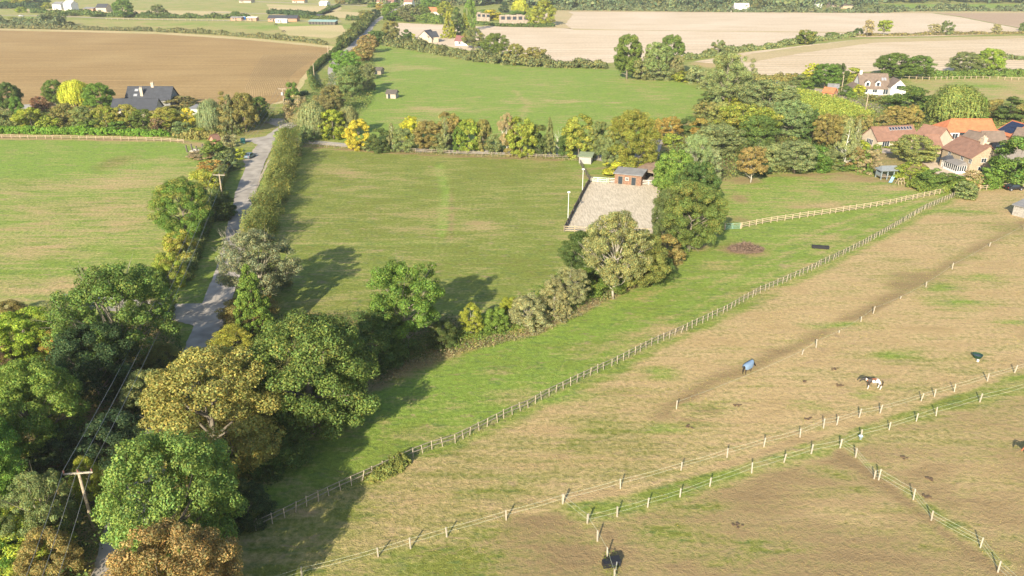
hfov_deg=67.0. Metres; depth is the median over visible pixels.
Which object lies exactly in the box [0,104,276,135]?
hedge
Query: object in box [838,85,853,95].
shrub
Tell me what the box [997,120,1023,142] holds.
solar wing
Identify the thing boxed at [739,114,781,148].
broadleaf tree
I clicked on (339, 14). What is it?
dry meadow
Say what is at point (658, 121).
shrub
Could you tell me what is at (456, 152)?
paddock fence
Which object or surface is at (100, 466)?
undergrowth
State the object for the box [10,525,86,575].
shrub
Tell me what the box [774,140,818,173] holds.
broadleaf tree
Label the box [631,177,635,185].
door
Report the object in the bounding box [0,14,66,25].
hedge
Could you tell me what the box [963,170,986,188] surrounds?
shrub
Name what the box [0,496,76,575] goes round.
shrub
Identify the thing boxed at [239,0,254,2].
house
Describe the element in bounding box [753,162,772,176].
shrub
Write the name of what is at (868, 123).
broadleaf tree
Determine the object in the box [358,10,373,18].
broadleaf tree
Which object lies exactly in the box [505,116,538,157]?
broadleaf tree
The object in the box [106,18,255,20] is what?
fence
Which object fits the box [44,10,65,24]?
shrub
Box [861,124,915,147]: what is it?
stone barn
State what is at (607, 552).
electric fence
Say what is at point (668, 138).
shrub
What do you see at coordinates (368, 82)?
shrub
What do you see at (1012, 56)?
hedge
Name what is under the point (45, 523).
overhead wire
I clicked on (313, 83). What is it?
hedge
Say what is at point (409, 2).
house
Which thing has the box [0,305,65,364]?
broadleaf tree
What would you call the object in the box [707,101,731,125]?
shrub
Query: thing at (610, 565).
grass tufts
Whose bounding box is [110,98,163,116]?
slate roofed annex
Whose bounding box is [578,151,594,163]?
grey shed
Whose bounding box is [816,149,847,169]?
shrub
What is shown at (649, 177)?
farm yard
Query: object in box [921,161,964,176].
patio
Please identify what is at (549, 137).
conifer tree
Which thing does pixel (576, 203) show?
arena fence
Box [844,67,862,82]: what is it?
shrub
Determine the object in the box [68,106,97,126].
shrub
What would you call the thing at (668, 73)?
shrub
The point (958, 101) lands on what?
willow tree
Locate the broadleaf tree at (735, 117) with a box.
[713,103,784,139]
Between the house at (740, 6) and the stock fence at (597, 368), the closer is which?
the stock fence at (597, 368)
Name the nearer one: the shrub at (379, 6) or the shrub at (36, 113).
the shrub at (36, 113)
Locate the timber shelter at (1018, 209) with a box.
[1012,199,1023,217]
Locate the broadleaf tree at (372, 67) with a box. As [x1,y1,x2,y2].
[358,63,375,78]
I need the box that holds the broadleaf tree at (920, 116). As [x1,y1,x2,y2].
[904,104,924,126]
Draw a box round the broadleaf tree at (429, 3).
[420,0,440,7]
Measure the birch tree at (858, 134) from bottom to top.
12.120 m
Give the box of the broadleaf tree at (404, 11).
[396,4,421,21]
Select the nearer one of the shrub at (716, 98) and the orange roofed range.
the orange roofed range
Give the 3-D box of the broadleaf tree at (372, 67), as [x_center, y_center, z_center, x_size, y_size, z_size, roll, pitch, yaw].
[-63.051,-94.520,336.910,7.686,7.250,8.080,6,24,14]
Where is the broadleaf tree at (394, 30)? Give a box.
[381,20,399,38]
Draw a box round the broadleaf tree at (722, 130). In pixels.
[697,123,747,156]
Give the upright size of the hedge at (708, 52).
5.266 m
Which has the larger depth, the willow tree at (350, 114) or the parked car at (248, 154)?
the willow tree at (350, 114)
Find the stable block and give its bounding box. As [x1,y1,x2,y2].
[613,166,647,185]
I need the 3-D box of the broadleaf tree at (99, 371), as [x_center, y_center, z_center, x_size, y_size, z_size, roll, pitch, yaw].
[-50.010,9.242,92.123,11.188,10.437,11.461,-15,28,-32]
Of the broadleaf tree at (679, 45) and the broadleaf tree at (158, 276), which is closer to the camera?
the broadleaf tree at (158, 276)
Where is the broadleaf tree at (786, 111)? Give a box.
[772,99,819,137]
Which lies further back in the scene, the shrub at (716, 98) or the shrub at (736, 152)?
the shrub at (716, 98)
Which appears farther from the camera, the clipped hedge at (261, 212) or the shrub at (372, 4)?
the shrub at (372, 4)
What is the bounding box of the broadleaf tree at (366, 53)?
[348,44,373,61]
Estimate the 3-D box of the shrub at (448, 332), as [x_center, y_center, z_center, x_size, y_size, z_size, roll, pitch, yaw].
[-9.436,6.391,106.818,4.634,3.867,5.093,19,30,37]
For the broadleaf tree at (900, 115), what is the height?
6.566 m
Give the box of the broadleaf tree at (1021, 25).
[1018,22,1023,30]
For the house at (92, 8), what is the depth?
738.61 m
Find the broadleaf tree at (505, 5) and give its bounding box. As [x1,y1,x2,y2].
[498,1,509,12]
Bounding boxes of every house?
[52,2,63,9]
[63,1,78,9]
[83,7,95,10]
[95,4,111,11]
[125,82,178,106]
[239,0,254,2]
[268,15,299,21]
[292,0,307,2]
[319,1,329,5]
[376,0,395,3]
[404,0,414,5]
[429,7,437,13]
[733,3,748,11]
[826,3,853,8]
[843,70,905,94]
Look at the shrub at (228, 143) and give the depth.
218.23 m
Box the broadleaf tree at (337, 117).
[318,109,344,140]
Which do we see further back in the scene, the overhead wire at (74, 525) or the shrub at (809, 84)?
the shrub at (809, 84)
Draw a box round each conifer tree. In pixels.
[221,94,241,135]
[233,263,274,343]
[440,10,455,38]
[450,7,465,34]
[459,12,469,34]
[543,117,556,157]
[799,109,826,144]
[857,146,873,173]
[982,97,989,117]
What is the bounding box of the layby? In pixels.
[243,147,255,166]
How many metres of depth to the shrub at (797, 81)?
320.86 m
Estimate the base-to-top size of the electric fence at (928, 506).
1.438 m
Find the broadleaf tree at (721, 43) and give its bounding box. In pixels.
[711,40,727,55]
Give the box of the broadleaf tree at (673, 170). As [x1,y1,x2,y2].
[653,148,701,189]
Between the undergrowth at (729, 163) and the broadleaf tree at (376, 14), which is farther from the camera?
the broadleaf tree at (376, 14)
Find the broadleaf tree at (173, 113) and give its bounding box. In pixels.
[148,106,181,128]
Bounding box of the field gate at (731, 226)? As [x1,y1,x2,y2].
[724,222,741,229]
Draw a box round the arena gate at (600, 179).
[592,176,608,182]
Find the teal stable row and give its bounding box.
[308,19,337,24]
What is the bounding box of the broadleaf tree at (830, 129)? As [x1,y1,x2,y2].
[812,113,847,144]
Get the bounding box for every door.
[618,176,622,183]
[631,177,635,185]
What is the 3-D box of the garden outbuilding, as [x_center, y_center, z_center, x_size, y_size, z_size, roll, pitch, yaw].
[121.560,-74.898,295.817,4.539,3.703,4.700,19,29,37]
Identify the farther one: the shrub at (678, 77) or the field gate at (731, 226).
the shrub at (678, 77)
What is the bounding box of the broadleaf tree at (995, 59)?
[975,48,1007,70]
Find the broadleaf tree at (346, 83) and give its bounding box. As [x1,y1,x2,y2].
[335,65,366,97]
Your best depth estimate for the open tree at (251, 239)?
115.91 m
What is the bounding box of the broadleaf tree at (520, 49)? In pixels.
[504,43,525,61]
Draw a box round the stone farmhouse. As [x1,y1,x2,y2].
[939,135,1004,173]
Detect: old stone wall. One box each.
[476,12,489,20]
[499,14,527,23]
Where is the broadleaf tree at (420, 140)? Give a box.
[412,120,443,150]
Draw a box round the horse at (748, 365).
[742,360,755,374]
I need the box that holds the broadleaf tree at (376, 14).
[371,9,380,18]
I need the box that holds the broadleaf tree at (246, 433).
[136,344,288,485]
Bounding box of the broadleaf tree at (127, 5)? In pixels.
[111,0,133,17]
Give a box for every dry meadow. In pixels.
[27,9,252,15]
[266,4,340,14]
[278,25,344,37]
[324,11,358,17]
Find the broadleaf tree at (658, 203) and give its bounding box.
[651,186,691,247]
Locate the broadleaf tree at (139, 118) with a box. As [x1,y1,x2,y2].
[128,109,151,128]
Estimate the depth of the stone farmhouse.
192.66 m
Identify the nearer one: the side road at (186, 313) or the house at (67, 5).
the side road at (186, 313)
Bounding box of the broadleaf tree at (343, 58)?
[329,49,360,74]
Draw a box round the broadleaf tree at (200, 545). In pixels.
[100,516,243,575]
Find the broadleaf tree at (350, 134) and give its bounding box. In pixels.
[341,118,369,150]
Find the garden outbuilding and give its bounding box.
[822,87,837,97]
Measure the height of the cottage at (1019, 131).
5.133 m
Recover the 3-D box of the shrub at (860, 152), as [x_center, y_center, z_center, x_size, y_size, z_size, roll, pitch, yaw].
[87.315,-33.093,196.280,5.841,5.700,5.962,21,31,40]
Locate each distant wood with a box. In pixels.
[364,0,554,5]
[540,0,1023,7]
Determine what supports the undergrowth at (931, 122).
on the ground at (484, 232)
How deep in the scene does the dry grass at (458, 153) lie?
209.32 m
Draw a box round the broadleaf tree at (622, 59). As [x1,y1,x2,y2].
[613,33,642,78]
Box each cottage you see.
[417,29,432,42]
[454,35,469,45]
[1011,127,1023,147]
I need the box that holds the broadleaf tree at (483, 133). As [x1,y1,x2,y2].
[474,119,491,151]
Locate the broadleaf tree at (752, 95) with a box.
[737,79,800,114]
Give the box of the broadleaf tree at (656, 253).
[604,228,671,286]
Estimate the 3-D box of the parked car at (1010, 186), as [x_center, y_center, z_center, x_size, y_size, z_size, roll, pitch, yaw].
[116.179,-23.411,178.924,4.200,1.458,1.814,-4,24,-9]
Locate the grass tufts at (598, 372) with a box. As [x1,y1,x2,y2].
[237,193,956,536]
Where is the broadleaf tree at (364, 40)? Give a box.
[356,33,379,50]
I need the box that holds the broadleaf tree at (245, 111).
[229,92,259,131]
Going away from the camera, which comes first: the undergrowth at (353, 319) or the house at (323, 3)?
the undergrowth at (353, 319)
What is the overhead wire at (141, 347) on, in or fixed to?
attached to the utility pole
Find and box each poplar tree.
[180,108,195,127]
[216,91,239,129]
[463,0,476,27]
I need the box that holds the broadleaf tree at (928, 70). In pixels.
[899,55,936,78]
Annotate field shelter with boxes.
[374,67,384,74]
[385,89,398,98]
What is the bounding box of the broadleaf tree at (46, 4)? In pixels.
[40,2,51,8]
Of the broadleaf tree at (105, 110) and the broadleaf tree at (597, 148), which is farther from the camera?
the broadleaf tree at (105, 110)
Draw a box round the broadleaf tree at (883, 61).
[873,52,915,77]
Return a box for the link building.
[916,134,942,161]
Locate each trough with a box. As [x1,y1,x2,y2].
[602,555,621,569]
[812,244,829,248]
[972,352,982,358]
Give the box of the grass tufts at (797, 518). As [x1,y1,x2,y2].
[366,407,1023,575]
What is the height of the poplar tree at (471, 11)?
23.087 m
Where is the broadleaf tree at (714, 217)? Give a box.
[660,180,728,251]
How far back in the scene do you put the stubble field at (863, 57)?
422.40 m
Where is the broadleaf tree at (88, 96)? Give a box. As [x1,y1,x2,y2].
[80,82,115,109]
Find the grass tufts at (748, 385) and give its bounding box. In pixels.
[242,237,1023,575]
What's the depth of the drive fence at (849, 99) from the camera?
285.86 m
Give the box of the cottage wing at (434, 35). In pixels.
[427,31,438,42]
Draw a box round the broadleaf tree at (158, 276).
[124,266,179,322]
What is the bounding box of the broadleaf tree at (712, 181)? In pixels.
[673,161,723,205]
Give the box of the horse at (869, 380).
[859,376,883,388]
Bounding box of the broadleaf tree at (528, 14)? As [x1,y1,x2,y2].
[525,8,538,23]
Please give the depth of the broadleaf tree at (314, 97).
276.19 m
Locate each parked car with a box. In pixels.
[243,152,255,158]
[1003,183,1023,190]
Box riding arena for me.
[565,182,666,233]
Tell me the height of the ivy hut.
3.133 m
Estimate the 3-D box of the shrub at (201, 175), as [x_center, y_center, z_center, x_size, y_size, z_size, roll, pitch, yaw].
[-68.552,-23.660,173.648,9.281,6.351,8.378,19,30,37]
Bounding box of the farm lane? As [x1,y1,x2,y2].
[299,140,577,157]
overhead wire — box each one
[26,472,62,575]
[42,471,76,575]
[58,470,90,575]
[63,174,212,469]
[77,173,218,468]
[91,175,223,467]
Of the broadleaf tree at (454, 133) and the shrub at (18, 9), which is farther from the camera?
the shrub at (18, 9)
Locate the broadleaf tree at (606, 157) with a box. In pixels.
[599,129,633,170]
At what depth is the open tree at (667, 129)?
225.08 m
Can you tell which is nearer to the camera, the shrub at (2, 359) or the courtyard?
the shrub at (2, 359)
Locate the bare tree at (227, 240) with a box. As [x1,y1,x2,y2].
[211,225,244,253]
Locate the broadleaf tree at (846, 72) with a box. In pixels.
[829,63,849,84]
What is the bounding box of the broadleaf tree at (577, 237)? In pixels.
[556,228,612,279]
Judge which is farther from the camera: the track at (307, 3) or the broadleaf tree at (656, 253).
the track at (307, 3)
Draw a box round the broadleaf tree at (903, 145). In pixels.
[889,134,941,162]
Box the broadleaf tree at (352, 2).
[344,0,358,4]
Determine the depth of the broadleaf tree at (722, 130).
203.27 m
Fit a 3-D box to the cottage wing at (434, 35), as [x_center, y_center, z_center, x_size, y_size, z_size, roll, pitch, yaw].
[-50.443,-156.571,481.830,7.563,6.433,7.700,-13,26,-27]
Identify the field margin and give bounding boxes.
[0,28,333,111]
[487,10,845,32]
[557,10,1023,12]
[741,36,1023,62]
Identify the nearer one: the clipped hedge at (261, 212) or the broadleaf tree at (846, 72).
the clipped hedge at (261, 212)
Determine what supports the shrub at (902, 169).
on the ground at (484, 232)
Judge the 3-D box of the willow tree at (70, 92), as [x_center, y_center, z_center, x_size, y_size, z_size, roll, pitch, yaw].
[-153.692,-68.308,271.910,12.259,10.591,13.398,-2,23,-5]
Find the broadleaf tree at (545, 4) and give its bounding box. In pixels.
[530,0,556,23]
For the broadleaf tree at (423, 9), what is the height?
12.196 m
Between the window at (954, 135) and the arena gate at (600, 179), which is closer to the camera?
the arena gate at (600, 179)
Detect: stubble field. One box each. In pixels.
[392,12,1022,62]
[695,37,1023,74]
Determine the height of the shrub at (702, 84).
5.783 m
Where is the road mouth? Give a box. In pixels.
[245,136,264,143]
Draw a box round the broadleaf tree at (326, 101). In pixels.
[317,84,345,110]
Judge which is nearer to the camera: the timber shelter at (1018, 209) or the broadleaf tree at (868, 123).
the timber shelter at (1018, 209)
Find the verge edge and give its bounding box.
[255,160,269,192]
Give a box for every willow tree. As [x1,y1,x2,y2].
[56,79,92,107]
[195,98,222,131]
[293,111,300,125]
[296,100,328,138]
[336,105,359,133]
[511,0,528,11]
[922,84,990,121]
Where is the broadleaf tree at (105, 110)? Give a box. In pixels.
[89,104,119,127]
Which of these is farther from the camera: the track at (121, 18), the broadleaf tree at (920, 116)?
the track at (121, 18)
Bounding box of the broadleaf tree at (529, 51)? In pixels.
[524,47,546,62]
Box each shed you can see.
[230,16,243,20]
[246,17,258,20]
[275,19,287,22]
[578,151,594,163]
[827,83,839,93]
[962,129,986,141]
[980,130,1006,143]
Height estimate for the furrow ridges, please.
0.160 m
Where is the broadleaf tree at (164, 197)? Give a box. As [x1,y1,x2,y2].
[146,175,213,240]
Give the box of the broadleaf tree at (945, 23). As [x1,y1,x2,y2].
[940,20,955,34]
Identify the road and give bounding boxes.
[61,293,201,325]
[91,4,403,575]
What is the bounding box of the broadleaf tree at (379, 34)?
[367,31,385,43]
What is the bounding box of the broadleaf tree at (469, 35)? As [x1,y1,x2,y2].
[460,27,484,47]
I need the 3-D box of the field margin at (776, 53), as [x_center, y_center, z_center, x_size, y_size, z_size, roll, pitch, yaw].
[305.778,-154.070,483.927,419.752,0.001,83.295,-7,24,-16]
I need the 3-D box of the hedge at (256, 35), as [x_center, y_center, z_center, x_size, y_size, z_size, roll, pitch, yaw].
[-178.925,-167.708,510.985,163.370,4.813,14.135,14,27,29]
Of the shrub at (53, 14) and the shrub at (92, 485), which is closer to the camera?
the shrub at (92, 485)
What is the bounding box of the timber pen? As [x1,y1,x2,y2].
[185,144,202,151]
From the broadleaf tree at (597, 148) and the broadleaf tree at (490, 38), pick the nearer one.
the broadleaf tree at (597, 148)
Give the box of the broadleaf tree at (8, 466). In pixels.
[0,416,27,499]
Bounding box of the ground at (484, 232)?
[0,0,1023,575]
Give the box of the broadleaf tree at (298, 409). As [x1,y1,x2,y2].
[233,308,381,440]
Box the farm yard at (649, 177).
[593,139,662,184]
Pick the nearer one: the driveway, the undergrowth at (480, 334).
the undergrowth at (480, 334)
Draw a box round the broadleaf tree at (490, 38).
[479,33,509,54]
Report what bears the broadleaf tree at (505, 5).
on the ground at (484, 232)
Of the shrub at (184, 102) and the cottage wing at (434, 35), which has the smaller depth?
the shrub at (184, 102)
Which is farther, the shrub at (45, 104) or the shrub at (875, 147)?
the shrub at (45, 104)
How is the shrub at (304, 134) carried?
on the ground at (484, 232)
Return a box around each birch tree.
[386,123,398,149]
[440,117,449,145]
[833,117,857,169]
[846,118,862,154]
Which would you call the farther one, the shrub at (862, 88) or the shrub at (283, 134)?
the shrub at (862, 88)
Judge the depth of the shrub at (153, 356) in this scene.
100.55 m
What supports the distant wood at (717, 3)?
on the ground beyond
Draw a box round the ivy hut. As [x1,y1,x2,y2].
[208,133,220,143]
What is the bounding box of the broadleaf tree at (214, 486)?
[90,428,249,575]
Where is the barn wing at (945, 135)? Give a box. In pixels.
[912,124,953,145]
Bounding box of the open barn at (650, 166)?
[637,160,664,179]
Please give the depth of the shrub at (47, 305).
113.83 m
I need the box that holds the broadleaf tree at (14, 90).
[0,82,23,108]
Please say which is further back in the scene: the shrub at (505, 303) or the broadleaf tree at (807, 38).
the broadleaf tree at (807, 38)
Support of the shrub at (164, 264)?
on the ground at (484, 232)
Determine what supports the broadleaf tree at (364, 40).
on the ground at (484, 232)
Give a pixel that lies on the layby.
(246, 161)
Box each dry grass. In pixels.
[302,143,577,160]
[374,255,687,387]
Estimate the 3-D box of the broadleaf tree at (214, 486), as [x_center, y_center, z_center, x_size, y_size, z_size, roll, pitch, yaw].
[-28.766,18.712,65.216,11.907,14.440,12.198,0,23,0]
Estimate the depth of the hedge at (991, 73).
342.09 m
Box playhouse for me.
[875,165,900,182]
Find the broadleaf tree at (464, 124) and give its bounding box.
[456,118,480,150]
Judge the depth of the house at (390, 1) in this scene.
829.95 m
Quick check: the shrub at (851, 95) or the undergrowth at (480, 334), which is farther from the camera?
the shrub at (851, 95)
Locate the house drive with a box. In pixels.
[790,85,886,112]
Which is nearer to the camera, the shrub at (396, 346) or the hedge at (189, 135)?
the shrub at (396, 346)
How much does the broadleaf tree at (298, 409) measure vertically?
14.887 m
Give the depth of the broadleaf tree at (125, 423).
81.80 m
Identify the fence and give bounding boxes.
[1,134,183,142]
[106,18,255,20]
[254,192,954,530]
[298,365,1020,575]
[305,142,572,157]
[563,384,1022,523]
[564,177,590,231]
[565,226,666,233]
[578,157,589,178]
[586,514,616,575]
[591,177,652,184]
[676,229,1016,408]
[741,188,945,227]
[786,85,877,111]
[841,440,1011,575]
[901,76,1018,79]
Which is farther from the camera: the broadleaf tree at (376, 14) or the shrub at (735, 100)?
the broadleaf tree at (376, 14)
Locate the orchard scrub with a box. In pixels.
[775,87,874,117]
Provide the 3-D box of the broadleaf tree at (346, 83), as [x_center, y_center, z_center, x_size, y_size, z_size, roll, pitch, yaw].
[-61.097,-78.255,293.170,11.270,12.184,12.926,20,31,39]
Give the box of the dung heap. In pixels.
[731,522,743,528]
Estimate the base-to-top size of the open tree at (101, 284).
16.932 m
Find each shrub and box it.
[0,111,19,126]
[0,299,27,318]
[0,344,16,364]
[0,364,42,416]
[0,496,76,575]
[0,520,18,575]
[8,96,24,117]
[9,0,37,2]
[10,107,43,129]
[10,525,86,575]
[14,6,27,12]
[25,422,88,477]
[29,96,52,112]
[31,294,90,322]
[33,0,50,2]
[35,115,59,132]
[37,327,74,360]
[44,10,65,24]
[46,103,78,128]
[67,455,104,511]
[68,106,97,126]
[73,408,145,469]
[74,119,100,128]
[89,14,105,16]
[106,121,129,133]
[113,368,166,420]
[136,341,179,371]
[147,117,170,130]
[151,251,187,286]
[162,229,200,265]
[163,95,198,109]
[171,121,192,137]
[185,151,214,159]
[186,168,223,199]
[189,127,205,137]
[196,160,230,173]
[199,139,230,159]
[201,188,237,221]
[205,323,254,361]
[207,152,240,170]
[214,293,280,330]
[217,477,278,534]
[221,134,237,147]
[229,421,314,482]
[234,148,245,159]
[251,267,294,294]
[272,127,296,149]
[282,94,305,122]
[284,82,302,100]
[286,143,301,156]
[297,125,314,142]
[310,374,365,428]
[349,309,416,374]
[360,66,376,89]
[360,135,376,151]
[365,128,393,153]
[367,2,377,7]
[375,2,383,9]
[390,128,416,152]
[401,29,412,39]
[426,319,457,353]
[428,133,449,153]
[458,302,483,337]
[481,306,509,334]
[483,9,500,19]
[484,134,503,154]
[499,296,514,317]
[503,138,520,156]
[504,11,524,14]
[508,292,552,333]
[527,124,548,156]
[538,277,572,323]
[557,135,576,158]
[572,261,628,299]
[601,159,625,175]
[641,253,679,286]
[647,60,676,80]
[651,162,683,189]
[653,118,662,139]
[659,233,686,264]
[661,133,685,146]
[671,70,695,82]
[679,116,702,135]
[684,64,708,84]
[689,118,709,134]
[691,100,716,118]
[695,74,721,89]
[697,91,723,104]
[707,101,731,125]
[713,94,721,102]
[724,96,745,107]
[726,141,752,159]
[737,137,775,161]
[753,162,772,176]
[761,143,796,171]
[788,74,811,85]
[796,79,814,91]
[798,144,834,173]
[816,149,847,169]
[824,32,839,35]
[824,114,853,142]
[829,155,858,171]
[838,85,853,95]
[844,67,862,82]
[844,146,865,166]
[845,91,857,99]
[852,28,863,33]
[852,84,866,95]
[855,149,883,174]
[857,140,870,154]
[864,95,884,103]
[872,144,881,152]
[874,115,892,125]
[881,85,931,111]
[892,161,929,181]
[914,168,950,189]
[916,109,938,122]
[940,173,967,191]
[953,181,978,200]
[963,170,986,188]
[979,167,1004,189]
[984,98,1005,116]
[988,135,1023,185]
[1008,103,1023,122]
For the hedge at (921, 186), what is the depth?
177.07 m
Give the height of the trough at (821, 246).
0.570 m
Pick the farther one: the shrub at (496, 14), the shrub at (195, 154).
the shrub at (496, 14)
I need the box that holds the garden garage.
[189,104,198,113]
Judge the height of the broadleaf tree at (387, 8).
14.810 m
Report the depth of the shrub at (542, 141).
207.42 m
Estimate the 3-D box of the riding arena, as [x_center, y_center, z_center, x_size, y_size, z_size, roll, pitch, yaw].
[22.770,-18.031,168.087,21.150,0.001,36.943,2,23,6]
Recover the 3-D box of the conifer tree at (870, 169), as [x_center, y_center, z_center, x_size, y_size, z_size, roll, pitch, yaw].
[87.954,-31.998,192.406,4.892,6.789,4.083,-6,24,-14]
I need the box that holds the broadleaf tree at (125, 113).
[111,104,138,127]
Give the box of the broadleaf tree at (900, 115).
[883,105,917,124]
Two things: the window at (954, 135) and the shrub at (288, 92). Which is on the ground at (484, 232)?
the shrub at (288, 92)
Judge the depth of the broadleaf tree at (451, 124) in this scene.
218.99 m
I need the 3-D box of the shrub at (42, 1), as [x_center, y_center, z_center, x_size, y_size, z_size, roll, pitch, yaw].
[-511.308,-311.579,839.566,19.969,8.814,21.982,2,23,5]
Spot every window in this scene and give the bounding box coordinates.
[882,141,889,147]
[952,133,958,138]
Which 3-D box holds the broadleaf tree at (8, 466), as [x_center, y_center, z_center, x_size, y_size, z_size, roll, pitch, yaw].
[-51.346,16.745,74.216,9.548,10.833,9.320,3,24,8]
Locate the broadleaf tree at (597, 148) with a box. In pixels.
[584,121,611,157]
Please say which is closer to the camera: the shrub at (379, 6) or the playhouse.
the playhouse
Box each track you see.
[11,15,261,20]
[256,1,366,5]
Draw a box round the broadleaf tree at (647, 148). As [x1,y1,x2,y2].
[604,108,661,167]
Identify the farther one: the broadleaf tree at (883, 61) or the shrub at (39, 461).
the broadleaf tree at (883, 61)
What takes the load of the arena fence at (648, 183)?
on the riding arena
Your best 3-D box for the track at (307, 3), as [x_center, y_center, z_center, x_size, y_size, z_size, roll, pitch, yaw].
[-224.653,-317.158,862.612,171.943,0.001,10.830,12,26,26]
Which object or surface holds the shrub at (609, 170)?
on the ground at (484, 232)
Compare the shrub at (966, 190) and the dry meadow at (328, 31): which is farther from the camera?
the dry meadow at (328, 31)
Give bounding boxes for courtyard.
[878,147,1023,159]
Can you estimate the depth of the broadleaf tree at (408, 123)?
225.89 m
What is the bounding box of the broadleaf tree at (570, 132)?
[561,113,599,159]
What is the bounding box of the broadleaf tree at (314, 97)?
[311,95,321,101]
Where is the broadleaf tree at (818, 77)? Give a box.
[810,63,842,88]
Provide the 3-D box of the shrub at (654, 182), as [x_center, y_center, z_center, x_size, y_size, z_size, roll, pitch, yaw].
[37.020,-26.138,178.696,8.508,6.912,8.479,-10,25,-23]
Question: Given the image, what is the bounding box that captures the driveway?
[267,118,285,126]
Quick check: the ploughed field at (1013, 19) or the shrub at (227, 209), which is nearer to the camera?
the shrub at (227, 209)
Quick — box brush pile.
[724,239,765,254]
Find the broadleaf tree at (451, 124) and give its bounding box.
[435,111,461,144]
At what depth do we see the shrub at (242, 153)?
205.18 m
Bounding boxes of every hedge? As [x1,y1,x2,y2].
[0,1,45,8]
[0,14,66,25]
[0,24,152,31]
[0,125,170,136]
[29,8,250,18]
[156,27,327,44]
[172,129,229,140]
[174,147,235,281]
[234,117,302,256]
[266,8,317,15]
[284,90,308,103]
[299,14,338,19]
[306,42,342,90]
[317,3,340,13]
[335,13,374,47]
[345,14,359,20]
[362,451,411,483]
[380,35,608,68]
[383,12,443,23]
[472,20,555,26]
[555,1,1023,12]
[682,31,856,59]
[752,71,799,82]
[856,31,1023,35]
[906,175,979,193]
[930,68,1023,78]
[1005,53,1023,59]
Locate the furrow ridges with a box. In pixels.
[245,53,322,95]
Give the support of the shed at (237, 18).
on the ground at (484, 232)
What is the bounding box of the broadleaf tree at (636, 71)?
[631,49,654,79]
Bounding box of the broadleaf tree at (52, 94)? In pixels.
[40,79,62,104]
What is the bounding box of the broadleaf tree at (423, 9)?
[414,4,430,13]
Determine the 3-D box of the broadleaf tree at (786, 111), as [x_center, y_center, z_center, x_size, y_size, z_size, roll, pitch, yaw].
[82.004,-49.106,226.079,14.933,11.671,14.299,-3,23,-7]
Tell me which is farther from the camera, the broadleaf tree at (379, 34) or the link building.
the broadleaf tree at (379, 34)
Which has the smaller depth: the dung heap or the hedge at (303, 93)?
the dung heap
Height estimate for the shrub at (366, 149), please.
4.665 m
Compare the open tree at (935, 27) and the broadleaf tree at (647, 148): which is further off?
the open tree at (935, 27)
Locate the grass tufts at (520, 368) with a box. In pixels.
[278,268,746,508]
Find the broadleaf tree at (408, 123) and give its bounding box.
[399,116,419,138]
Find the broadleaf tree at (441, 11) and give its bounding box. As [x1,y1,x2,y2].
[436,1,453,16]
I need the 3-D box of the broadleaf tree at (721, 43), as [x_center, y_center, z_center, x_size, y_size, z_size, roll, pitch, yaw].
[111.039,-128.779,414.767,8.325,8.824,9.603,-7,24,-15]
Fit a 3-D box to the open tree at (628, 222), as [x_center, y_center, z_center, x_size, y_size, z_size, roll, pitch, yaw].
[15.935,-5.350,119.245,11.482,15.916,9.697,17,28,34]
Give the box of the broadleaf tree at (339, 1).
[334,0,344,4]
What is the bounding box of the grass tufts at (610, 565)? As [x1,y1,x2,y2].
[602,550,617,575]
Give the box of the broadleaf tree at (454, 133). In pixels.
[452,126,466,151]
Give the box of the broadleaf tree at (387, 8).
[380,2,400,20]
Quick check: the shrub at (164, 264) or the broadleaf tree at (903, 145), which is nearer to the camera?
the shrub at (164, 264)
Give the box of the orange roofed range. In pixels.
[933,118,996,139]
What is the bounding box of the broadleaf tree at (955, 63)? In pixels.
[944,51,984,71]
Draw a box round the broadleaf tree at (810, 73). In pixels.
[801,63,818,77]
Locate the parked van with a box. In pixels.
[989,142,1003,149]
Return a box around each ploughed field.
[0,30,328,108]
[938,13,1023,27]
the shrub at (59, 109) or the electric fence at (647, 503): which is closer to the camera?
the electric fence at (647, 503)
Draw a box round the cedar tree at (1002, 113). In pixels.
[992,96,1023,122]
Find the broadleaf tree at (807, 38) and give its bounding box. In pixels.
[796,30,817,43]
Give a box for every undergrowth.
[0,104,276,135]
[0,311,182,575]
[139,308,468,575]
[278,52,373,122]
[438,230,711,352]
[656,88,874,233]
[824,90,1020,150]
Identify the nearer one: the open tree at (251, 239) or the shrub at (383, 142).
the open tree at (251, 239)
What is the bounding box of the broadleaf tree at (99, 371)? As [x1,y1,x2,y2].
[41,321,140,404]
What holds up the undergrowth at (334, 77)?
on the ground at (484, 232)
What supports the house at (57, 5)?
on the ground at (484, 232)
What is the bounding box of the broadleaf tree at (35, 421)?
[0,355,90,459]
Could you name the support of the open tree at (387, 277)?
on the ground at (484, 232)
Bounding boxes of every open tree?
[0,461,75,549]
[38,254,181,365]
[150,4,164,14]
[212,228,303,296]
[365,250,444,347]
[496,112,515,147]
[550,267,590,304]
[579,204,654,298]
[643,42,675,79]
[658,116,683,134]
[669,55,684,73]
[679,132,714,170]
[696,148,722,178]
[706,50,757,102]
[734,80,773,101]
[736,143,768,182]
[862,19,874,34]
[877,20,893,35]
[927,24,940,32]
[990,24,1002,31]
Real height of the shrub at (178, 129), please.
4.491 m
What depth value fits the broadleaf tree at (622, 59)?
332.26 m
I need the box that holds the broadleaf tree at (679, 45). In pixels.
[658,34,685,65]
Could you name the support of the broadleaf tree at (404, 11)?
on the ground at (484, 232)
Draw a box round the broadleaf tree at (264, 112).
[248,96,269,121]
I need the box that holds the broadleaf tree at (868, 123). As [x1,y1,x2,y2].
[853,114,873,130]
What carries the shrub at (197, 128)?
on the ground at (484, 232)

